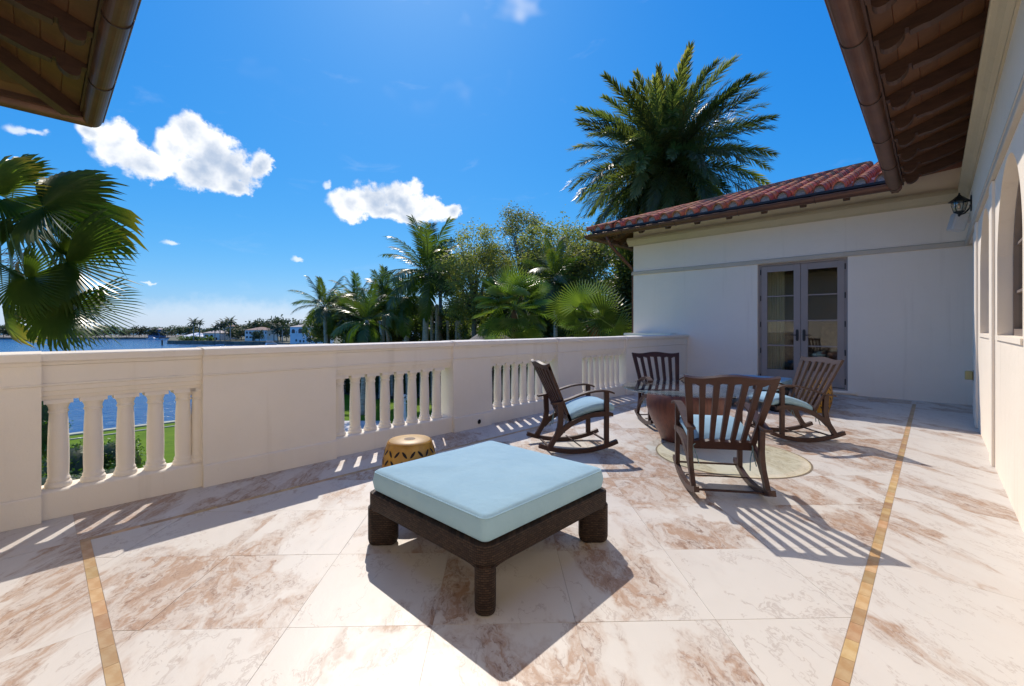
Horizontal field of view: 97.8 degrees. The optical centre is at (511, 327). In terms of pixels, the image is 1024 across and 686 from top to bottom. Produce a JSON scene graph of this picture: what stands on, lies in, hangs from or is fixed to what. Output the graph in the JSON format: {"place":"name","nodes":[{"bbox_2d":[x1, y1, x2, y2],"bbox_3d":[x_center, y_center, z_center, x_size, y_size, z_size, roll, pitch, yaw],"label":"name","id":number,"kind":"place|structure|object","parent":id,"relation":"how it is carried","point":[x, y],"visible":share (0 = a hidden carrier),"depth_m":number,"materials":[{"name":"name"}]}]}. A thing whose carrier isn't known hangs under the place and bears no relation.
{"place":"outdoors","nodes":[
{"label":"outdoors","id":0,"kind":"place"},
{"bbox_2d":[0,0,141,127],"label":"house wing","id":1,"kind":"structure","parent":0,"point":[62,60],"depth_m":3.83,"materials":[{"name":"wood"}]},
{"bbox_2d":[0,335,183,338],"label":"shore ground","id":2,"kind":"structure","parent":0,"point":[106,336],"depth_m":296.47,"materials":[{"name":"plant"}]},
{"bbox_2d":[0,324,7,336],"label":"tree","id":3,"kind":"object","parent":2,"relation":"on","point":[2,327],"visible":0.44,"depth_m":301.10,"materials":[{"name":"green plant"}]},
{"bbox_2d":[84,328,109,337],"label":"tree","id":4,"kind":"object","parent":2,"relation":"on","point":[97,335],"visible":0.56,"depth_m":295.97,"materials":[{"name":"green plant"}]},
{"bbox_2d":[117,329,138,336],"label":"tree","id":5,"kind":"object","parent":2,"relation":"on","point":[126,334],"visible":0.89,"depth_m":295.88,"materials":[{"name":"green plant"}]},
{"bbox_2d":[136,326,150,334],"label":"tree","id":6,"kind":"object","parent":2,"relation":"on","point":[141,332],"visible":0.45,"depth_m":309.18,"materials":[{"name":"green plant"}]},
{"bbox_2d":[143,327,160,335],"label":"tree","id":7,"kind":"object","parent":2,"relation":"on","point":[153,331],"visible":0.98,"depth_m":295.07,"materials":[{"name":"green plant"}]},
{"bbox_2d":[148,328,165,336],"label":"villa","id":8,"kind":"object","parent":2,"relation":"on","point":[159,330],"visible":0.48,"depth_m":298.00,"materials":[{"name":"white paint"}]},
{"bbox_2d":[158,329,175,336],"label":"tree","id":9,"kind":"object","parent":2,"relation":"on","point":[166,331],"visible":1,"depth_m":296.61,"materials":[{"name":"green plant"}]},
{"bbox_2d":[167,325,179,336],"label":"tree","id":10,"kind":"object","parent":2,"relation":"on","point":[171,328],"visible":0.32,"depth_m":307.08,"materials":[{"name":"green plant"}]},
{"bbox_2d":[172,325,192,335],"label":"tree","id":11,"kind":"object","parent":2,"relation":"on","point":[179,330],"visible":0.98,"depth_m":295.49,"materials":[{"name":"green plant"}]},
{"bbox_2d":[184,325,201,334],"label":"tree","id":12,"kind":"object","parent":2,"relation":"on","point":[195,327],"visible":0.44,"depth_m":301.87,"materials":[{"name":"green plant"}]},
{"bbox_2d":[0,329,289,432],"bbox_3d":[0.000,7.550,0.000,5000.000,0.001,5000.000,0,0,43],"label":"lake water","id":13,"kind":"structure","parent":0,"point":[76,411],"depth_m":51.16,"materials":[{"name":"blue liquid"}]},
{"bbox_2d":[167,340,291,344],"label":"seawall","id":14,"kind":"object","parent":13,"relation":"in","point":[222,342],"visible":0.5,"depth_m":197.83,"materials":[{"name":"concrete"}]},
{"bbox_2d":[168,336,340,343],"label":"headland ground","id":15,"kind":"structure","parent":0,"point":[336,341],"depth_m":211.69,"materials":[{"name":"green plant"}]},
{"bbox_2d":[184,333,202,337],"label":"villa","id":16,"kind":"object","parent":15,"relation":"on","point":[197,334],"visible":0.1,"depth_m":222.82,"materials":[{"name":"white paint"}]},
{"bbox_2d":[189,317,199,340],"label":"royal palm","id":17,"kind":"object","parent":15,"relation":"on","point":[194,323],"visible":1,"depth_m":206.80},
{"bbox_2d":[177,335,213,340],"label":"hedge","id":18,"kind":"object","parent":15,"relation":"on","point":[187,338],"visible":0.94,"depth_m":208.68,"materials":[{"name":"green plant"}]},
{"bbox_2d":[194,327,221,332],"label":"tree","id":19,"kind":"object","parent":15,"relation":"on","point":[205,330],"visible":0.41,"depth_m":229.32,"materials":[{"name":"green plant"}]},
{"bbox_2d":[209,324,220,340],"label":"royal palm","id":20,"kind":"object","parent":15,"relation":"on","point":[215,327],"visible":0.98,"depth_m":203.84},
{"bbox_2d":[203,330,229,339],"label":"villa","id":21,"kind":"object","parent":15,"relation":"on","point":[209,333],"visible":0.52,"depth_m":216.31,"materials":[{"name":"white paint"}]},
{"bbox_2d":[214,321,225,340],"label":"royal palm","id":22,"kind":"object","parent":15,"relation":"on","point":[219,325],"visible":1,"depth_m":204.76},
{"bbox_2d":[217,318,229,340],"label":"royal palm","id":23,"kind":"object","parent":15,"relation":"on","point":[223,323],"visible":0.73,"depth_m":206.77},
{"bbox_2d":[223,316,237,340],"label":"royal palm","id":24,"kind":"object","parent":15,"relation":"on","point":[230,321],"visible":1,"depth_m":203.71,"materials":[{"name":"plant"}]},
{"bbox_2d":[225,328,244,337],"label":"tree","id":25,"kind":"object","parent":15,"relation":"on","point":[241,331],"visible":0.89,"depth_m":212.36,"materials":[{"name":"green plant"}]},
{"bbox_2d":[227,325,247,339],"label":"tree","id":26,"kind":"object","parent":15,"relation":"on","point":[243,334],"visible":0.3,"depth_m":219.99,"materials":[{"name":"green plant"}]},
{"bbox_2d":[245,318,264,328],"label":"tree","id":27,"kind":"object","parent":15,"relation":"on","point":[252,323],"visible":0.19,"depth_m":223.78,"materials":[{"name":"green plant"}]},
{"bbox_2d":[249,319,268,327],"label":"tree","id":28,"kind":"object","parent":15,"relation":"on","point":[253,325],"visible":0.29,"depth_m":221.55,"materials":[{"name":"green plant"}]},
{"bbox_2d":[253,329,264,340],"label":"tree","id":29,"kind":"object","parent":15,"relation":"on","point":[260,334],"visible":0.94,"depth_m":194.48,"materials":[{"name":"green plant"}]},
{"bbox_2d":[245,327,276,340],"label":"villa","id":30,"kind":"object","parent":15,"relation":"on","point":[265,331],"visible":0.74,"depth_m":205.00,"materials":[{"name":"white paint"}]},
{"bbox_2d":[258,319,270,327],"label":"tree","id":31,"kind":"object","parent":15,"relation":"on","point":[263,324],"visible":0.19,"depth_m":217.25,"materials":[{"name":"green plant"}]},
{"bbox_2d":[269,321,279,340],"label":"royal palm","id":32,"kind":"object","parent":15,"relation":"on","point":[273,327],"visible":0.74,"depth_m":199.82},
{"bbox_2d":[267,314,293,340],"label":"tree","id":33,"kind":"object","parent":15,"relation":"on","point":[280,320],"visible":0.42,"depth_m":204.40,"materials":[{"name":"green plant"}]},
{"bbox_2d":[277,321,286,341],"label":"royal palm","id":34,"kind":"object","parent":15,"relation":"on","point":[282,327],"visible":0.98,"depth_m":189.83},
{"bbox_2d":[274,322,290,340],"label":"tree","id":35,"kind":"object","parent":15,"relation":"on","point":[285,331],"visible":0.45,"depth_m":195.69,"materials":[{"name":"green plant"}]},
{"bbox_2d":[286,319,305,336],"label":"tree","id":36,"kind":"object","parent":15,"relation":"on","point":[292,324],"visible":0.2,"depth_m":176.34,"materials":[{"name":"green plant"}]},
{"bbox_2d":[290,324,311,343],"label":"villa","id":37,"kind":"object","parent":15,"relation":"on","point":[296,335],"visible":0.66,"depth_m":168.00,"materials":[{"name":"white paint"}]},
{"bbox_2d":[302,329,315,343],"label":"tree","id":38,"kind":"object","parent":15,"relation":"on","point":[307,335],"visible":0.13,"depth_m":148.85,"materials":[{"name":"green plant"}]},
{"bbox_2d":[308,332,323,343],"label":"tree","id":39,"kind":"object","parent":15,"relation":"on","point":[314,337],"visible":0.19,"depth_m":145.32,"materials":[{"name":"green plant"}]},
{"bbox_2d":[69,394,493,467],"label":"lawn ground","id":40,"kind":"structure","parent":0,"point":[169,444],"depth_m":24.66,"materials":[{"name":"green plant"}]},
{"bbox_2d":[41,401,73,466],"bbox_3d":[-19.503,4.142,18.465,1.970,3.416,1.836,0,0,23],"label":"clipped bush","id":41,"kind":"object","parent":40,"relation":"on","point":[44,421],"visible":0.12,"depth_m":18.17,"materials":[{"name":"green plant"}]},
{"bbox_2d":[41,468,82,485],"bbox_3d":[-13.325,4.965,12.931,2.543,1.858,2.680,0,0,43],"label":"clipped bush","id":42,"kind":"object","parent":40,"relation":"on","point":[43,479],"visible":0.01,"depth_m":13.10,"materials":[{"name":"green plant"}]},
{"bbox_2d":[0,153,148,350],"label":"fan palm","id":43,"kind":"object","parent":40,"relation":"on","point":[75,213],"visible":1,"depth_m":6.32,"materials":[{"name":"green plant"}]},
{"bbox_2d":[41,437,114,477],"bbox_3d":[-15.121,4.829,15.667,2.765,2.042,2.811,0,0,43],"label":"clipped bush","id":44,"kind":"object","parent":40,"relation":"on","point":[76,457],"visible":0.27,"depth_m":14.94,"materials":[{"name":"green plant"}]},
{"bbox_2d":[71,460,144,478],"bbox_3d":[-12.180,4.947,13.621,2.974,1.806,2.868,0,0,43],"label":"clipped bush","id":45,"kind":"object","parent":40,"relation":"on","point":[109,471],"visible":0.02,"depth_m":13.53,"materials":[{"name":"green plant"}]},
{"bbox_2d":[69,420,174,435],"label":"seawall","id":46,"kind":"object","parent":40,"relation":"on","point":[111,429],"depth_m":25.57,"materials":[{"name":"concrete"}]},
{"bbox_2d":[69,425,174,439],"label":"lawn kerb","id":47,"kind":"structure","parent":40,"relation":"on","point":[115,433],"depth_m":24.45,"materials":[{"name":"concrete"}]},
{"bbox_2d":[104,435,145,469],"bbox_3d":[-14.477,4.853,16.218,2.450,1.993,2.199,0,0,43],"label":"clipped bush","id":48,"kind":"object","parent":40,"relation":"on","point":[110,446],"visible":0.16,"depth_m":15.96,"materials":[{"name":"green plant"}]},
{"bbox_2d":[287,275,356,343],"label":"coconut palm","id":49,"kind":"object","parent":40,"relation":"on","point":[320,288],"visible":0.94,"depth_m":37.85,"materials":[{"name":"green plant"}]},
{"bbox_2d":[329,283,401,414],"bbox_3d":[-9.842,1.461,30.149,4.922,8.780,4.520,0,0,-22],"label":"coconut palm","id":50,"kind":"object","parent":40,"relation":"on","point":[367,326],"visible":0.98,"depth_m":29.73,"materials":[{"name":"green plant"}]},
{"bbox_2d":[378,321,383,342],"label":"palm trunk","id":51,"kind":"object","parent":40,"relation":"on","point":[381,329],"visible":0.2,"depth_m":35.91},
{"bbox_2d":[369,271,436,400],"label":"coconut palm","id":52,"kind":"object","parent":40,"relation":"on","point":[404,324],"visible":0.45,"depth_m":34.84,"materials":[{"name":"green plant"}]},
{"bbox_2d":[369,214,467,340],"bbox_3d":[-6.423,-1.192,33.185,8.084,14.086,7.751,0,0,43],"label":"coconut palm","id":53,"kind":"object","parent":40,"relation":"on","point":[417,279],"visible":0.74,"depth_m":32.00,"materials":[{"name":"green plant"}]},
{"bbox_2d":[430,306,433,404],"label":"palm trunk","id":54,"kind":"object","parent":40,"relation":"on","point":[431,329],"visible":0.39,"depth_m":33.90,"materials":[{"name":"plant"}]},
{"bbox_2d":[435,304,437,340],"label":"palm trunk","id":55,"kind":"object","parent":40,"relation":"on","point":[436,324],"visible":0.31,"depth_m":33.42,"materials":[{"name":"plant"}]},
{"bbox_2d":[344,364,534,395],"bbox_3d":[-8.351,4.323,39.325,23.525,4.255,2.642,0,0,4],"label":"hedge","id":56,"kind":"object","parent":40,"relation":"on","point":[347,383],"visible":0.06,"depth_m":39.70,"materials":[{"name":"green plant"}]},
{"bbox_2d":[446,321,448,339],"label":"palm trunk","id":57,"kind":"object","parent":40,"relation":"on","point":[447,324],"visible":0.22,"depth_m":35.92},
{"bbox_2d":[455,321,457,339],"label":"palm trunk","id":58,"kind":"object","parent":40,"relation":"on","point":[456,331],"visible":0.23,"depth_m":34.90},
{"bbox_2d":[420,217,521,336],"bbox_3d":[-2.518,-0.884,30.909,7.094,13.481,7.628,0,0,43],"label":"leafy tree","id":59,"kind":"object","parent":40,"relation":"on","point":[468,265],"visible":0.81,"depth_m":29.89,"materials":[{"name":"green plant"}]},
{"bbox_2d":[469,334,526,400],"bbox_3d":[-0.884,2.900,18.500,4.000,5.900,4.000,0,0,43],"label":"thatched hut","id":60,"kind":"object","parent":40,"relation":"on","point":[475,337],"visible":0.05,"depth_m":18.04,"materials":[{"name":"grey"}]},
{"bbox_2d":[455,302,558,400],"bbox_3d":[-0.219,1.827,32.584,7.738,8.066,7.980,0,0,-12],"label":"palm tree","id":61,"kind":"object","parent":40,"relation":"on","point":[467,332],"visible":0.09,"depth_m":32.13,"materials":[{"name":"green plant"}]},
{"bbox_2d":[471,261,555,373],"bbox_3d":[0.053,1.654,17.057,3.280,8.392,3.039,0,0,-21],"label":"fan palm","id":62,"kind":"object","parent":40,"relation":"on","point":[509,287],"visible":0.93,"depth_m":16.59,"materials":[{"name":"green plant"}]},
{"bbox_2d":[506,296,577,337],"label":"leafy tree","id":63,"kind":"object","parent":40,"relation":"on","point":[561,332],"visible":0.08,"depth_m":29.12,"materials":[{"name":"green plant"}]},
{"bbox_2d":[518,236,585,337],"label":"coconut palm","id":64,"kind":"object","parent":40,"relation":"on","point":[556,268],"visible":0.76,"depth_m":24.72,"materials":[{"name":"green plant"}]},
{"bbox_2d":[512,204,603,331],"bbox_3d":[3.263,-1.217,30.148,6.668,14.145,6.196,0,0,-4],"label":"leafy tree","id":65,"kind":"object","parent":40,"relation":"on","point":[535,257],"visible":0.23,"depth_m":29.84,"materials":[{"name":"green plant"}]},
{"bbox_2d":[558,301,616,336],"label":"fan palm","id":66,"kind":"object","parent":40,"relation":"on","point":[590,316],"visible":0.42,"depth_m":13.67,"materials":[{"name":"green plant"}]},
{"bbox_2d":[544,277,631,336],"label":"fan palm","id":67,"kind":"object","parent":40,"relation":"on","point":[577,298],"visible":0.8,"depth_m":13.17,"materials":[{"name":"green plant"}]},
{"bbox_2d":[562,222,617,294],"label":"leafy tree","id":68,"kind":"object","parent":40,"relation":"on","point":[599,264],"visible":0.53,"depth_m":26.37,"materials":[{"name":"green plant"}]},
{"bbox_2d":[552,296,631,335],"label":"leafy tree","id":69,"kind":"object","parent":40,"relation":"on","point":[578,319],"visible":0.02,"depth_m":22.79,"materials":[{"name":"green plant"}]},
{"bbox_2d":[595,247,632,335],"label":"leafy tree","id":70,"kind":"object","parent":40,"relation":"on","point":[621,280],"visible":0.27,"depth_m":20.48,"materials":[{"name":"green plant"}]},
{"bbox_2d":[562,40,780,262],"bbox_3d":[6.198,-2.165,17.977,8.390,16.029,8.542,0,0,43],"label":"date palm","id":71,"kind":"object","parent":40,"relation":"on","point":[661,158],"visible":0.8,"depth_m":16.50,"materials":[{"name":"green plant"}]},
{"bbox_2d":[344,421,379,431],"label":"garden path","id":72,"kind":"structure","parent":0,"point":[347,425],"depth_m":26.82,"materials":[{"name":"concrete"}]},
{"bbox_2d":[404,394,406,420],"bbox_3d":[-6.599,4.965,27.500,0.440,1.770,0.440,0,0,43],"label":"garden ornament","id":73,"kind":"object","parent":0,"point":[405,413],"visible":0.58,"depth_m":27.42,"materials":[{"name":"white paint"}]},
{"bbox_2d":[0,0,877,329],"label":"sky","id":74,"kind":"structure","parent":0,"point":[260,147],"materials":[{"name":"blue"}]},
{"bbox_2d":[344,392,534,401],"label":"planting bed ground","id":75,"kind":"structure","parent":0,"point":[376,395],"depth_m":38.34,"materials":[{"name":"soil"}]},
{"bbox_2d":[303,310,340,343],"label":"leafy tree","id":76,"kind":"object","parent":75,"relation":"on","point":[317,331],"visible":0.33,"depth_m":43.27,"materials":[{"name":"green plant"}]},
{"bbox_2d":[318,292,355,392],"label":"coconut palm","id":77,"kind":"object","parent":75,"relation":"on","point":[334,316],"visible":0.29,"depth_m":39.83,"materials":[{"name":"green plant"}]},
{"bbox_2d":[323,290,357,343],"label":"leafy tree","id":78,"kind":"object","parent":75,"relation":"on","point":[342,318],"visible":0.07,"depth_m":45.24,"materials":[{"name":"green plant"}]},
{"bbox_2d":[326,270,371,318],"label":"coconut palm","id":79,"kind":"object","parent":75,"relation":"on","point":[356,284],"visible":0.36,"depth_m":43.47,"materials":[{"name":"green plant"}]},
{"bbox_2d":[337,299,402,343],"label":"leafy tree","id":80,"kind":"object","parent":75,"relation":"on","point":[392,333],"visible":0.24,"depth_m":38.50,"materials":[{"name":"green plant"}]},
{"bbox_2d":[354,264,418,397],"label":"coconut palm","id":81,"kind":"object","parent":75,"relation":"on","point":[386,286],"visible":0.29,"depth_m":36.59,"materials":[{"name":"green plant"}]},
{"bbox_2d":[385,324,393,395],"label":"palm trunk","id":82,"kind":"object","parent":75,"relation":"on","point":[391,376],"visible":0.42,"depth_m":37.89,"materials":[{"name":"plant"}]},
{"bbox_2d":[375,302,442,341],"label":"leafy tree","id":83,"kind":"object","parent":75,"relation":"on","point":[412,338],"visible":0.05,"depth_m":43.62,"materials":[{"name":"green plant"}]},
{"bbox_2d":[411,303,464,340],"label":"leafy tree","id":84,"kind":"object","parent":75,"relation":"on","point":[416,329],"visible":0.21,"depth_m":40.12,"materials":[{"name":"green plant"}]},
{"bbox_2d":[416,245,463,340],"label":"palm tree","id":85,"kind":"object","parent":75,"relation":"on","point":[440,320],"visible":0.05,"depth_m":39.89,"materials":[{"name":"green plant"}]},
{"bbox_2d":[444,288,493,394],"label":"leafy tree","id":86,"kind":"object","parent":75,"relation":"on","point":[477,322],"visible":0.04,"depth_m":37.85,"materials":[{"name":"green plant"}]},
{"bbox_2d":[477,200,554,378],"bbox_3d":[0.902,-1.946,34.992,7.169,15.602,9.181,0,0,43],"label":"leafy tree","id":87,"kind":"object","parent":75,"relation":"on","point":[512,229],"visible":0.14,"depth_m":34.12,"materials":[{"name":"green plant"}]},
{"bbox_2d":[0,391,1023,685],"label":"terrace floor","id":88,"kind":"structure","parent":0,"point":[880,543],"depth_m":2.21,"materials":[{"name":"tile"}]},
{"bbox_2d":[0,334,688,531],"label":"balustrade","id":89,"kind":"object","parent":88,"relation":"on","point":[254,411],"visible":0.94,"depth_m":3.73,"materials":[{"name":"beige stone"}]},
{"bbox_2d":[381,434,435,467],"bbox_3d":[-0.731,1.021,3.191,0.393,0.455,0.393,0,0,43],"label":"garden stool","id":90,"kind":"object","parent":88,"relation":"on","point":[403,448],"visible":0.43,"depth_m":3.07,"materials":[{"name":"metal"}]},
{"bbox_2d":[368,441,607,615],"bbox_3d":[-0.135,1.026,2.614,1.021,0.443,1.021,0,0,43],"label":"ottoman","id":91,"kind":"object","parent":88,"relation":"on","point":[485,509],"visible":1,"depth_m":2.32,"materials":[{"name":"fabric"}]},
{"bbox_2d":[526,359,618,453],"bbox_3d":[0.615,0.792,4.684,0.830,0.913,0.647,0,0,-12],"label":"rocking chair","id":92,"kind":"object","parent":88,"relation":"on","point":[572,411],"visible":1,"depth_m":4.48,"materials":[{"name":"brown wood"}]},
{"bbox_2d":[624,333,676,335],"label":"parapet","id":93,"kind":"structure","parent":88,"relation":"on","point":[630,334],"depth_m":10.64,"materials":[{"name":"beige stone"}]},
{"bbox_2d":[632,352,683,424],"bbox_3d":[1.979,0.792,5.855,0.647,0.913,0.830,0,0,2],"label":"rocking chair","id":94,"kind":"object","parent":88,"relation":"on","point":[655,355],"visible":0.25,"depth_m":6.10,"materials":[{"name":"brown wood"}]},
{"bbox_2d":[622,380,754,444],"bbox_3d":[1.943,0.956,4.984,1.390,0.585,1.390,0,0,43],"label":"patio table","id":95,"kind":"object","parent":88,"relation":"on","point":[661,394],"visible":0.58,"depth_m":4.78,"materials":[{"name":"brown"}]},
{"bbox_2d":[671,375,780,496],"bbox_3d":[1.633,0.792,3.539,0.647,0.913,0.830,0,0,10],"label":"rocking chair","id":96,"kind":"object","parent":88,"relation":"on","point":[714,430],"visible":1,"depth_m":3.34,"materials":[{"name":"brown wood"}]},
{"bbox_2d":[729,374,792,411],"bbox_3d":[3.910,1.026,7.280,1.021,0.443,1.021,0,0,43],"label":"ottoman","id":97,"kind":"object","parent":88,"relation":"on","point":[785,380],"visible":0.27,"depth_m":6.98,"materials":[{"name":"blue fabric"}]},
{"bbox_2d":[584,161,972,404],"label":"house wing","id":98,"kind":"structure","parent":88,"relation":"on","point":[872,266],"depth_m":8.52,"materials":[{"name":"paint"}]},
{"bbox_2d":[768,271,784,369],"bbox_3d":[5.554,-0.095,9.504,0.440,2.550,0.089,0,0,43],"label":"curtain","id":99,"kind":"object","parent":98,"relation":"hanging from","point":[776,311],"visible":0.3,"depth_m":9.45,"materials":[{"name":"fabric"}]},
{"bbox_2d":[758,257,847,390],"bbox_3d":[5.741,-0.070,8.868,1.517,2.500,0.167,0,0,43],"label":"french door","id":100,"kind":"structure","parent":98,"relation":"in","point":[800,268],"depth_m":8.84,"materials":[{"name":"grey paint"}]},
{"bbox_2d":[785,334,832,371],"bbox_3d":[6.420,0.615,9.931,0.980,0.930,0.820,0,0,15],"label":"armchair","id":101,"kind":"object","parent":98,"relation":"on","point":[789,355],"visible":0.3,"depth_m":10.11,"materials":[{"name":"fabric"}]},
{"bbox_2d":[744,356,845,441],"bbox_3d":[3.227,0.792,5.129,0.830,0.913,0.647,0,0,-2],"label":"rocking chair","id":102,"kind":"object","parent":88,"relation":"on","point":[792,402],"visible":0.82,"depth_m":4.92,"materials":[{"name":"brown wood"}]},
{"bbox_2d":[802,377,832,412],"bbox_3d":[4.550,0.998,6.654,0.393,0.500,0.393,0,0,-2],"label":"garden stool","id":103,"kind":"object","parent":88,"relation":"on","point":[829,391],"visible":0.23,"depth_m":6.50,"materials":[{"name":"metal"}]},
{"bbox_2d":[824,0,1023,531],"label":"house wing","id":104,"kind":"structure","parent":88,"relation":"on","point":[938,85],"depth_m":3.86,"materials":[{"name":"paint"}]},
{"bbox_2d":[946,213,970,231],"bbox_3d":[6.813,-1.607,6.803,0.241,0.287,0.170,0,0,23],"label":"outdoor speaker","id":105,"kind":"object","parent":104,"relation":"attached to","point":[956,223],"visible":0.82,"depth_m":6.75},
{"bbox_2d":[948,193,971,216],"bbox_3d":[6.588,-1.810,6.570,0.251,0.351,0.211,0,0,43],"label":"wall lantern","id":106,"kind":"object","parent":104,"relation":"attached to","point":[958,198],"depth_m":6.54,"materials":[{"name":"black metal"}]},
{"bbox_2d":[965,370,973,380],"bbox_3d":[6.395,0.665,6.243,0.084,0.140,0.110,0,0,43],"label":"outlet box","id":107,"kind":"object","parent":104,"relation":"attached to","point":[969,375],"visible":1,"depth_m":6.21,"materials":[{"name":"brown plastic"}]},
{"bbox_2d":[979,333,988,337],"bbox_3d":[5.136,0.086,4.791,0.107,0.038,1.400,0,0,43],"label":"arched window","id":108,"kind":"structure","parent":104,"relation":"in","point":[986,335],"depth_m":4.79,"materials":[{"name":"paint"}]},
{"bbox_2d":[995,180,1022,344],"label":"arched window","id":109,"kind":"structure","parent":104,"relation":"in","point":[1017,337],"depth_m":3.69,"materials":[{"name":"white"}]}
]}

